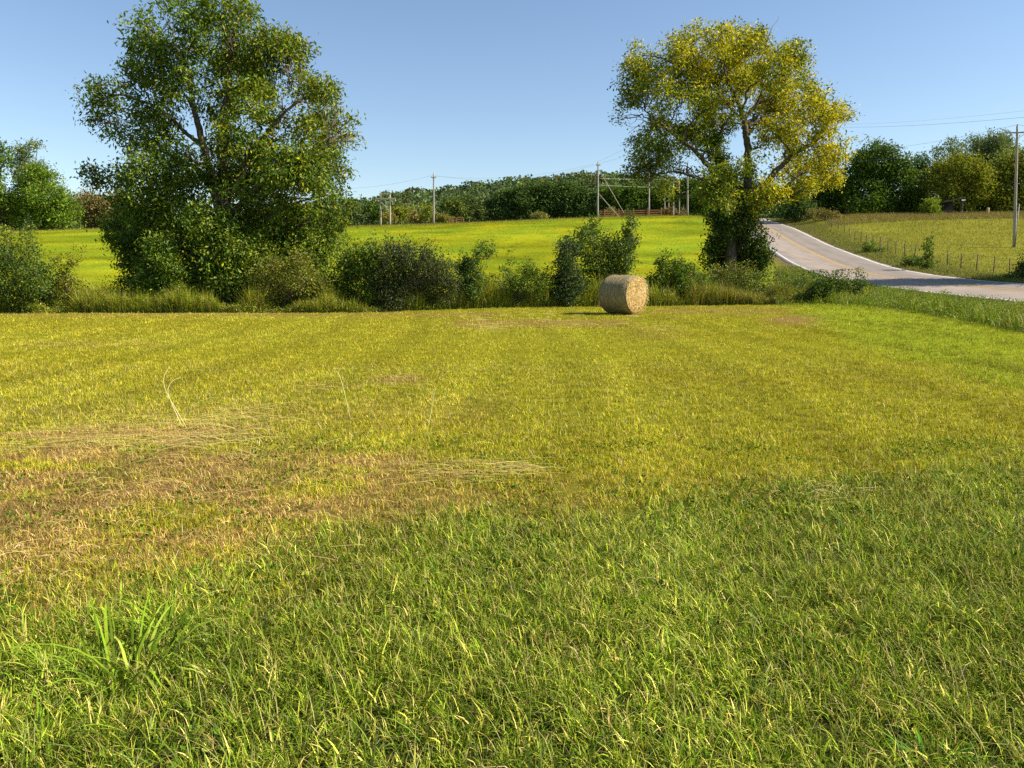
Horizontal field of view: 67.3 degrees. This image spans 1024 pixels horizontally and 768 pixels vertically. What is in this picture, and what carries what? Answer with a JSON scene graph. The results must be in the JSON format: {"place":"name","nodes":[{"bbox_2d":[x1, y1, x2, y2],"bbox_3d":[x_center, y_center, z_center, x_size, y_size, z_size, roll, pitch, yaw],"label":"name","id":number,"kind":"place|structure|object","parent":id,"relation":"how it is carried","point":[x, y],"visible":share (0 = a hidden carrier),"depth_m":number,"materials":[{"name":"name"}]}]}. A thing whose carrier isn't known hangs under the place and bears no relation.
{"place":"outdoors","nodes":[
{"label":"outdoors","id":0,"kind":"place"},
{"bbox_2d":[0,214,1023,767],"bbox_3d":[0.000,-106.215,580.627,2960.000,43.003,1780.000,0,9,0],"label":"ground","id":1,"kind":"structure","parent":0,"point":[528,238],"depth_m":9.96,"materials":[{"name":"green plant"}]},
{"bbox_2d":[0,137,23,209],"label":"tree","id":2,"kind":"object","parent":1,"relation":"on","point":[9,158],"visible":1,"depth_m":106.88,"materials":[{"name":"green plant"}]},
{"bbox_2d":[0,168,27,231],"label":"tree","id":3,"kind":"object","parent":1,"relation":"on","point":[3,211],"visible":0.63,"depth_m":133.66,"materials":[{"name":"green plant"}]},
{"bbox_2d":[0,218,63,312],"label":"bush","id":4,"kind":"object","parent":1,"relation":"on","point":[9,257],"visible":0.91,"depth_m":31.65,"materials":[{"name":"green plant"}]},
{"bbox_2d":[6,137,61,228],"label":"tree","id":5,"kind":"object","parent":1,"relation":"on","point":[22,152],"visible":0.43,"depth_m":136.56,"materials":[{"name":"green plant"}]},
{"bbox_2d":[1,156,87,230],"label":"tree","id":6,"kind":"object","parent":1,"relation":"on","point":[43,207],"visible":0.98,"depth_m":132.81,"materials":[{"name":"green plant"}]},
{"bbox_2d":[0,611,120,704],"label":"grass clump","id":7,"kind":"object","parent":1,"relation":"on","point":[34,661],"visible":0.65,"depth_m":3.15,"materials":[{"name":"green plant"}]},
{"bbox_2d":[0,684,131,758],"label":"grass clump","id":8,"kind":"object","parent":1,"relation":"on","point":[39,714],"visible":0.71,"depth_m":2.70,"materials":[{"name":"green plant"}]},
{"bbox_2d":[46,240,87,302],"bbox_3d":[-18.965,-4.534,32.607,2.016,3.147,1.475,7,11,38],"label":"sapling","id":9,"kind":"object","parent":1,"relation":"on","point":[69,281],"visible":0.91,"depth_m":32.52,"materials":[{"name":"green plant"}]},
{"bbox_2d":[69,186,132,228],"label":"tree","id":10,"kind":"object","parent":1,"relation":"on","point":[94,208],"visible":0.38,"depth_m":145.43,"materials":[{"name":"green plant"}]},
{"bbox_2d":[1,582,264,718],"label":"grass clump","id":11,"kind":"object","parent":1,"relation":"on","point":[138,652],"visible":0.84,"depth_m":3.20,"materials":[{"name":"green plant"}]},
{"bbox_2d":[78,594,226,651],"bbox_3d":[-1.626,1.069,3.557,0.632,0.178,0.622,0,9,0],"label":"grass clump","id":12,"kind":"object","parent":1,"relation":"on","point":[170,611],"visible":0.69,"depth_m":3.56,"materials":[{"name":"green plant"}]},
{"bbox_2d":[0,394,317,486],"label":"loose hay","id":13,"kind":"object","parent":1,"relation":"on","point":[162,440],"visible":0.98,"depth_m":7.62,"materials":[{"name":"plant"}]},
{"bbox_2d":[122,228,201,300],"bbox_3d":[-15.198,-4.880,33.277,3.292,3.651,2.400,3,9,19],"label":"bush","id":14,"kind":"object","parent":1,"relation":"on","point":[155,256],"visible":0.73,"depth_m":32.89,"materials":[{"name":"green plant"}]},
{"bbox_2d":[163,369,186,427],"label":"dry stalk","id":15,"kind":"object","parent":1,"relation":"on","point":[171,401],"visible":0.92,"depth_m":8.18,"materials":[{"name":"plant"}]},
{"bbox_2d":[168,378,181,425],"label":"dry stalk","id":16,"kind":"object","parent":1,"relation":"on","point":[172,405],"visible":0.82,"depth_m":8.27,"materials":[{"name":"plant"}]},
{"bbox_2d":[65,0,367,292],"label":"broadleaf tree","id":17,"kind":"object","parent":1,"relation":"on","point":[269,171],"visible":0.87,"depth_m":34.49,"materials":[{"name":"green plant"}]},
{"bbox_2d":[179,207,261,307],"bbox_3d":[-12.737,-5.532,33.847,3.237,4.722,3.544,-8,12,-41],"label":"bush","id":18,"kind":"object","parent":1,"relation":"on","point":[212,280],"visible":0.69,"depth_m":33.31,"materials":[{"name":"green plant"}]},
{"bbox_2d":[0,406,537,640],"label":"straw litter","id":19,"kind":"object","parent":1,"relation":"on","point":[16,567],"visible":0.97,"depth_m":5.24,"materials":[{"name":"beige plant"}]},
{"bbox_2d":[235,238,336,308],"bbox_3d":[-9.647,-4.591,33.259,4.459,3.347,2.852,4,9,23],"label":"bush","id":20,"kind":"object","parent":1,"relation":"on","point":[314,282],"visible":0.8,"depth_m":32.88,"materials":[{"name":"green plant"}]},
{"bbox_2d":[334,368,350,419],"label":"dry stalk","id":21,"kind":"object","parent":1,"relation":"on","point":[344,394],"visible":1,"depth_m":8.76,"materials":[{"name":"plant"}]},
{"bbox_2d":[341,200,369,225],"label":"tree","id":22,"kind":"object","parent":1,"relation":"on","point":[359,218],"visible":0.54,"depth_m":173.02,"materials":[{"name":"green plant"}]},
{"bbox_2d":[10,214,705,231],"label":"crest weeds","id":23,"kind":"object","parent":1,"relation":"on","point":[374,225],"visible":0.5,"depth_m":128.26,"materials":[{"name":"green plant"}]},
{"bbox_2d":[0,215,717,296],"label":"grass","id":24,"kind":"structure","parent":1,"relation":"on","point":[370,226],"depth_m":106.28,"materials":[{"name":"green plant"}]},
{"bbox_2d":[324,227,394,307],"bbox_3d":[-6.767,-5.022,33.715,3.518,3.739,2.302,3,9,21],"label":"bush","id":25,"kind":"object","parent":1,"relation":"on","point":[350,264],"visible":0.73,"depth_m":33.34,"materials":[{"name":"green plant"}]},
{"bbox_2d":[299,370,420,392],"bbox_3d":[-2.213,-0.077,11.725,1.830,0.080,2.365,0,9,0],"label":"loose hay","id":26,"kind":"object","parent":1,"relation":"on","point":[360,388],"visible":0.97,"depth_m":11.29,"materials":[{"name":"plant"}]},
{"bbox_2d":[354,198,388,224],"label":"tree","id":27,"kind":"object","parent":1,"relation":"on","point":[374,210],"visible":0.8,"depth_m":173.28,"materials":[{"name":"green plant"}]},
{"bbox_2d":[375,193,395,224],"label":"frame pylon","id":28,"kind":"object","parent":1,"relation":"on","point":[389,203],"visible":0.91,"depth_m":146.38,"materials":[{"name":"grey wood"}]},
{"bbox_2d":[379,211,398,224],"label":"bush","id":29,"kind":"object","parent":1,"relation":"on","point":[385,217],"visible":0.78,"depth_m":161.28,"materials":[{"name":"green plant"}]},
{"bbox_2d":[386,203,415,223],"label":"tree","id":30,"kind":"object","parent":1,"relation":"on","point":[400,212],"visible":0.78,"depth_m":173.40,"materials":[{"name":"green plant"}]},
{"bbox_2d":[363,230,465,311],"bbox_3d":[-4.141,-4.834,33.018,4.040,3.541,3.695,-7,11,-38],"label":"bush","id":31,"kind":"object","parent":1,"relation":"on","point":[404,266],"visible":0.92,"depth_m":32.89,"materials":[{"name":"green plant"}]},
{"bbox_2d":[404,208,429,223],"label":"bush","id":32,"kind":"object","parent":1,"relation":"on","point":[415,214],"visible":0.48,"depth_m":175.91,"materials":[{"name":"green plant"}]},
{"bbox_2d":[410,200,436,223],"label":"tree","id":33,"kind":"object","parent":1,"relation":"on","point":[427,211],"visible":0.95,"depth_m":168.32,"materials":[{"name":"green plant"}]},
{"bbox_2d":[5,269,861,307],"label":"undergrowth","id":34,"kind":"object","parent":1,"relation":"on","point":[125,284],"visible":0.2,"depth_m":35.80,"materials":[{"name":"green plant"}]},
{"bbox_2d":[431,172,435,224],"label":"utility pole","id":35,"kind":"object","parent":1,"relation":"on","point":[433,177],"visible":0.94,"depth_m":128.84,"materials":[{"name":"grey wood"}]},
{"bbox_2d":[0,267,873,312],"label":"weeds","id":36,"kind":"object","parent":1,"relation":"on","point":[98,300],"visible":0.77,"depth_m":32.92,"materials":[{"name":"green plant"}]},
{"bbox_2d":[430,212,455,223],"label":"bush","id":37,"kind":"object","parent":1,"relation":"on","point":[442,218],"visible":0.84,"depth_m":164.13,"materials":[{"name":"green plant"}]},
{"bbox_2d":[344,456,563,491],"bbox_3d":[-0.460,0.710,6.228,1.805,0.081,1.083,0,9,0],"label":"loose hay","id":38,"kind":"object","parent":1,"relation":"on","point":[462,473],"visible":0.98,"depth_m":6.30,"materials":[{"name":"plant"}]},
{"bbox_2d":[436,193,471,222],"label":"tree","id":39,"kind":"object","parent":1,"relation":"on","point":[454,202],"visible":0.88,"depth_m":180.04,"materials":[{"name":"green plant"}]},
{"bbox_2d":[449,217,463,222],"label":"rail fence","id":40,"kind":"object","parent":1,"relation":"on","point":[456,219],"visible":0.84,"depth_m":136.13,"materials":[{"name":"brown wood"}]},
{"bbox_2d":[452,236,497,301],"bbox_3d":[-1.730,-4.877,33.810,1.853,3.270,1.772,7,11,37],"label":"sapling","id":41,"kind":"object","parent":1,"relation":"on","point":[469,273],"visible":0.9,"depth_m":33.60,"materials":[{"name":"green plant"}]},
{"bbox_2d":[460,192,490,222],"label":"tree","id":42,"kind":"object","parent":1,"relation":"on","point":[475,207],"visible":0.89,"depth_m":182.93,"materials":[{"name":"green plant"}]},
{"bbox_2d":[475,190,496,221],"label":"tree","id":43,"kind":"object","parent":1,"relation":"on","point":[484,198],"visible":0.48,"depth_m":185.94,"materials":[{"name":"green plant"}]},
{"bbox_2d":[10,170,963,230],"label":"woodland","id":44,"kind":"object","parent":1,"relation":"on","point":[414,196],"visible":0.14,"depth_m":341.84,"materials":[{"name":"green plant"}]},
{"bbox_2d":[489,185,527,220],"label":"tree","id":45,"kind":"object","parent":1,"relation":"on","point":[503,208],"visible":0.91,"depth_m":184.43,"materials":[{"name":"green plant"}]},
{"bbox_2d":[507,180,538,219],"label":"tree","id":46,"kind":"object","parent":1,"relation":"on","point":[523,197],"visible":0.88,"depth_m":183.35,"materials":[{"name":"green plant"}]},
{"bbox_2d":[495,246,558,306],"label":"bush","id":47,"kind":"object","parent":1,"relation":"on","point":[529,272],"visible":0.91,"depth_m":33.97,"materials":[{"name":"green plant"}]},
{"bbox_2d":[528,209,548,219],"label":"bush","id":48,"kind":"object","parent":1,"relation":"on","point":[539,215],"visible":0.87,"depth_m":146.42,"materials":[{"name":"green plant"}]},
{"bbox_2d":[527,176,562,219],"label":"tree","id":49,"kind":"object","parent":1,"relation":"on","point":[547,198],"visible":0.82,"depth_m":183.54,"materials":[{"name":"green plant"}]},
{"bbox_2d":[550,177,582,218],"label":"tree","id":50,"kind":"object","parent":1,"relation":"on","point":[566,202],"visible":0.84,"depth_m":183.64,"materials":[{"name":"green plant"}]},
{"bbox_2d":[542,230,593,306],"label":"bush","id":51,"kind":"object","parent":1,"relation":"on","point":[570,281],"visible":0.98,"depth_m":34.24,"materials":[{"name":"green plant"}]},
{"bbox_2d":[571,184,602,217],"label":"tree","id":52,"kind":"object","parent":1,"relation":"on","point":[587,197],"visible":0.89,"depth_m":183.14,"materials":[{"name":"green plant"}]},
{"bbox_2d":[475,310,724,343],"bbox_3d":[1.939,-2.233,26.375,7.604,0.134,17.664,0,9,0],"label":"loose hay","id":53,"kind":"object","parent":1,"relation":"on","point":[479,318],"visible":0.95,"depth_m":25.52,"materials":[{"name":"plant"}]},
{"bbox_2d":[569,205,645,294],"bbox_3d":[4.350,-5.942,35.989,3.801,4.705,3.110,-2,9,-15],"label":"shrub","id":54,"kind":"object","parent":1,"relation":"on","point":[626,244],"visible":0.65,"depth_m":35.46,"materials":[{"name":"green plant"}]},
{"bbox_2d":[602,206,617,216],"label":"bush","id":55,"kind":"object","parent":1,"relation":"on","point":[610,209],"visible":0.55,"depth_m":141.31,"materials":[{"name":"green plant"}]},
{"bbox_2d":[596,161,625,216],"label":"utility pole","id":56,"kind":"object","parent":1,"relation":"on","point":[598,170],"visible":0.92,"depth_m":130.52,"materials":[{"name":"grey wood"}]},
{"bbox_2d":[594,183,628,216],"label":"tree","id":57,"kind":"object","parent":1,"relation":"on","point":[606,194],"visible":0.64,"depth_m":182.36,"materials":[{"name":"green plant"}]},
{"bbox_2d":[598,274,648,314],"bbox_3d":[4.297,-3.461,29.372,1.525,1.566,1.646,7,11,40],"label":"round hay bale","id":58,"kind":"object","parent":1,"relation":"on","point":[623,293],"visible":0.99,"depth_m":28.92,"materials":[{"name":"plant"}]},
{"bbox_2d":[599,208,661,216],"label":"rail fence","id":59,"kind":"object","parent":1,"relation":"on","point":[618,211],"visible":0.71,"depth_m":133.99,"materials":[{"name":"brown wood"}]},
{"bbox_2d":[619,181,654,215],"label":"tree","id":60,"kind":"object","parent":1,"relation":"on","point":[635,199],"visible":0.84,"depth_m":180.50,"materials":[{"name":"green plant"}]},
{"bbox_2d":[648,139,649,215],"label":"utility pole","id":61,"kind":"object","parent":1,"relation":"on","point":[648,195],"visible":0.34,"depth_m":134.53,"materials":[{"name":"grey wood"}]},
{"bbox_2d":[644,177,680,215],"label":"tree","id":62,"kind":"object","parent":1,"relation":"on","point":[658,206],"visible":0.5,"depth_m":180.69,"materials":[{"name":"green plant"}]},
{"bbox_2d":[658,205,678,215],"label":"bush","id":63,"kind":"object","parent":1,"relation":"on","point":[668,211],"visible":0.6,"depth_m":138.55,"materials":[{"name":"green plant"}]},
{"bbox_2d":[643,244,716,302],"bbox_3d":[8.010,-5.198,36.966,3.674,3.076,2.623,0,9,0],"label":"bush","id":64,"kind":"object","parent":1,"relation":"on","point":[681,270],"visible":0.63,"depth_m":36.71,"materials":[{"name":"green plant"}]},
{"bbox_2d":[679,206,686,214],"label":"bush","id":65,"kind":"object","parent":1,"relation":"on","point":[683,212],"visible":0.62,"depth_m":138.27,"materials":[{"name":"green plant"}]},
{"bbox_2d":[667,172,701,215],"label":"tree","id":66,"kind":"object","parent":1,"relation":"on","point":[684,202],"visible":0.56,"depth_m":176.64,"materials":[{"name":"green plant"}]},
{"bbox_2d":[687,165,688,215],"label":"utility pole","id":67,"kind":"object","parent":1,"relation":"on","point":[687,199],"visible":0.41,"depth_m":129.76,"materials":[{"name":"grey wood"}]},
{"bbox_2d":[690,183,721,217],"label":"tree","id":68,"kind":"object","parent":1,"relation":"on","point":[703,209],"visible":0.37,"depth_m":173.88,"materials":[{"name":"green plant"}]},
{"bbox_2d":[607,16,863,287],"bbox_3d":[12.161,-12.613,43.038,13.790,15.753,10.329,0,9,0],"label":"yellowing tree","id":69,"kind":"object","parent":1,"relation":"on","point":[736,239],"visible":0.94,"depth_m":41.72,"materials":[{"name":"yellow plant"}]},
{"bbox_2d":[704,253,770,293],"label":"bush","id":70,"kind":"object","parent":1,"relation":"on","point":[721,274],"visible":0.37,"depth_m":38.50,"materials":[{"name":"green plant"}]},
{"bbox_2d":[734,611,806,639],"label":"grass clump","id":71,"kind":"object","parent":1,"relation":"on","point":[774,626],"visible":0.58,"depth_m":3.56,"materials":[{"name":"green plant"}]},
{"bbox_2d":[770,194,817,222],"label":"bush","id":72,"kind":"object","parent":1,"relation":"on","point":[792,212],"visible":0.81,"depth_m":118.84,"materials":[{"name":"green plant"}]},
{"bbox_2d":[799,206,841,221],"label":"bush","id":73,"kind":"object","parent":1,"relation":"on","point":[819,212],"visible":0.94,"depth_m":113.30,"materials":[{"name":"green plant"}]},
{"bbox_2d":[794,266,870,301],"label":"bush","id":74,"kind":"object","parent":1,"relation":"on","point":[821,286],"visible":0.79,"depth_m":35.43,"materials":[{"name":"green plant"}]},
{"bbox_2d":[803,162,861,215],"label":"tree","id":75,"kind":"object","parent":1,"relation":"on","point":[824,199],"visible":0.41,"depth_m":123.65,"materials":[{"name":"green plant"}]},
{"bbox_2d":[860,237,885,252],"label":"bush","id":76,"kind":"object","parent":1,"relation":"on","point":[870,246],"visible":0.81,"depth_m":73.80,"materials":[{"name":"green plant"}]},
{"bbox_2d":[739,437,1015,506],"bbox_3d":[3.064,0.761,6.125,3.180,0.105,1.706,-7,11,-39],"label":"loose hay","id":77,"kind":"object","parent":1,"relation":"on","point":[841,486],"visible":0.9,"depth_m":5.83,"materials":[{"name":"plant"}]},
{"bbox_2d":[830,134,933,215],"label":"tree","id":78,"kind":"object","parent":1,"relation":"on","point":[874,181],"visible":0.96,"depth_m":121.43,"materials":[{"name":"green plant"}]},
{"bbox_2d":[764,217,1023,282],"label":"roadside grass","id":79,"kind":"structure","parent":1,"relation":"on","point":[995,275],"depth_m":68.29,"materials":[{"name":"green plant"}]},
{"bbox_2d":[773,264,1023,332],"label":"verge grass","id":80,"kind":"structure","parent":1,"relation":"on","point":[1010,313],"depth_m":30.04,"materials":[{"name":"green plant"}]},
{"bbox_2d":[777,211,1023,281],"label":"pasture grass","id":81,"kind":"structure","parent":1,"relation":"on","point":[946,233],"depth_m":90.35,"materials":[{"name":"green plant"}]},
{"bbox_2d":[897,254,921,266],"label":"bush","id":82,"kind":"object","parent":1,"relation":"on","point":[908,261],"visible":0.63,"depth_m":61.11,"materials":[{"name":"green plant"}]},
{"bbox_2d":[899,147,943,212],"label":"tree","id":83,"kind":"object","parent":1,"relation":"on","point":[922,160],"visible":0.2,"depth_m":124.93,"materials":[{"name":"green plant"}]},
{"bbox_2d":[826,216,1018,271],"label":"wire fence","id":84,"kind":"object","parent":1,"relation":"on","point":[917,249],"visible":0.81,"depth_m":66.89,"materials":[{"name":"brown wood"}]},
{"bbox_2d":[825,210,1023,225],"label":"pasture edge weeds","id":85,"kind":"object","parent":1,"relation":"on","point":[914,216],"visible":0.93,"depth_m":109.66,"materials":[{"name":"green plant"}]},
{"bbox_2d":[914,232,937,269],"bbox_3d":[31.374,-10.123,58.139,1.734,3.183,1.420,-2,9,-13],"label":"sapling","id":86,"kind":"object","parent":1,"relation":"on","point":[929,263],"visible":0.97,"depth_m":58.10,"materials":[{"name":"green plant"}]},
{"bbox_2d":[919,195,944,214],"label":"bush","id":87,"kind":"object","parent":1,"relation":"on","point":[929,206],"visible":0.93,"depth_m":115.08,"materials":[{"name":"green plant"}]},
{"bbox_2d":[876,726,996,767],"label":"grass clump","id":88,"kind":"object","parent":1,"relation":"on","point":[920,743],"visible":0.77,"depth_m":2.65,"materials":[{"name":"green plant"}]},
{"bbox_2d":[935,197,964,213],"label":"lean to shed","id":89,"kind":"object","parent":1,"relation":"on","point":[948,206],"visible":0.58,"depth_m":117.03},
{"bbox_2d":[928,134,972,193],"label":"tree","id":90,"kind":"object","parent":1,"relation":"on","point":[951,149],"visible":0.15,"depth_m":139.41,"materials":[{"name":"green plant"}]},
{"bbox_2d":[914,148,1011,212],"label":"tree","id":91,"kind":"object","parent":1,"relation":"on","point":[955,177],"visible":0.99,"depth_m":118.70,"materials":[{"name":"green plant"}]},
{"bbox_2d":[936,193,1010,211],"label":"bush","id":92,"kind":"object","parent":1,"relation":"on","point":[981,208],"visible":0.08,"depth_m":130.04,"materials":[{"name":"green plant"}]},
{"bbox_2d":[955,126,1023,177],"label":"tree","id":93,"kind":"object","parent":1,"relation":"on","point":[991,146],"visible":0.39,"depth_m":143.19,"materials":[{"name":"green plant"}]},
{"bbox_2d":[983,145,1023,212],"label":"tree","id":94,"kind":"object","parent":1,"relation":"on","point":[1007,175],"visible":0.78,"depth_m":119.67,"materials":[{"name":"green plant"}]},
{"bbox_2d":[1000,249,1023,279],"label":"bush","id":95,"kind":"object","parent":1,"relation":"on","point":[1014,274],"visible":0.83,"depth_m":46.60,"materials":[{"name":"green plant"}]},
{"bbox_2d":[1005,124,1023,247],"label":"utility pole","id":96,"kind":"object","parent":1,"relation":"on","point":[1017,132],"visible":0.92,"depth_m":73.97,"materials":[{"name":"grey wood"}]},
{"bbox_2d":[855,130,1004,161],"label":"power line","id":97,"kind":"object","parent":96,"relation":"attached to","point":[936,148],"visible":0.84,"depth_m":87.79,"materials":[{"name":"metal"}]},
{"bbox_2d":[863,125,1013,150],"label":"power line","id":98,"kind":"object","parent":96,"relation":"attached to","point":[941,140],"visible":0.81,"depth_m":87.57,"materials":[{"name":"metal"}]},
{"bbox_2d":[881,131,1022,159],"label":"power line","id":99,"kind":"object","parent":96,"relation":"attached to","point":[955,148],"visible":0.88,"depth_m":87.06,"materials":[{"name":"metal"}]},
{"bbox_2d":[886,117,1022,126],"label":"power line","id":100,"kind":"object","parent":96,"relation":"attached to","point":[959,122],"visible":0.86,"depth_m":72.32,"materials":[{"name":"metal"}]},
{"bbox_2d":[0,0,1023,212],"label":"sky","id":101,"kind":"structure","parent":0,"point":[474,90],"materials":[{"name":"blue"}]},
{"bbox_2d":[754,218,1023,302],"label":"road","id":102,"kind":"structure","parent":0,"point":[792,252],"depth_m":60.01,"materials":[{"name":"grey asphalt"}]},
{"bbox_2d":[759,224,1022,290],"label":"line","id":103,"kind":"object","parent":102,"relation":"on","point":[879,275],"visible":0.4,"depth_m":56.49,"materials":[{"name":"yellow paint"}]},
{"bbox_2d":[765,219,1022,283],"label":"edge line","id":104,"kind":"object","parent":102,"relation":"on","point":[879,263],"visible":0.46,"depth_m":65.61,"materials":[{"name":"white paint"}]},
{"bbox_2d":[770,248,1019,300],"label":"edge line","id":105,"kind":"object","parent":102,"relation":"on","point":[869,283],"visible":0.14,"depth_m":57.53,"materials":[{"name":"white paint"}]}
]}

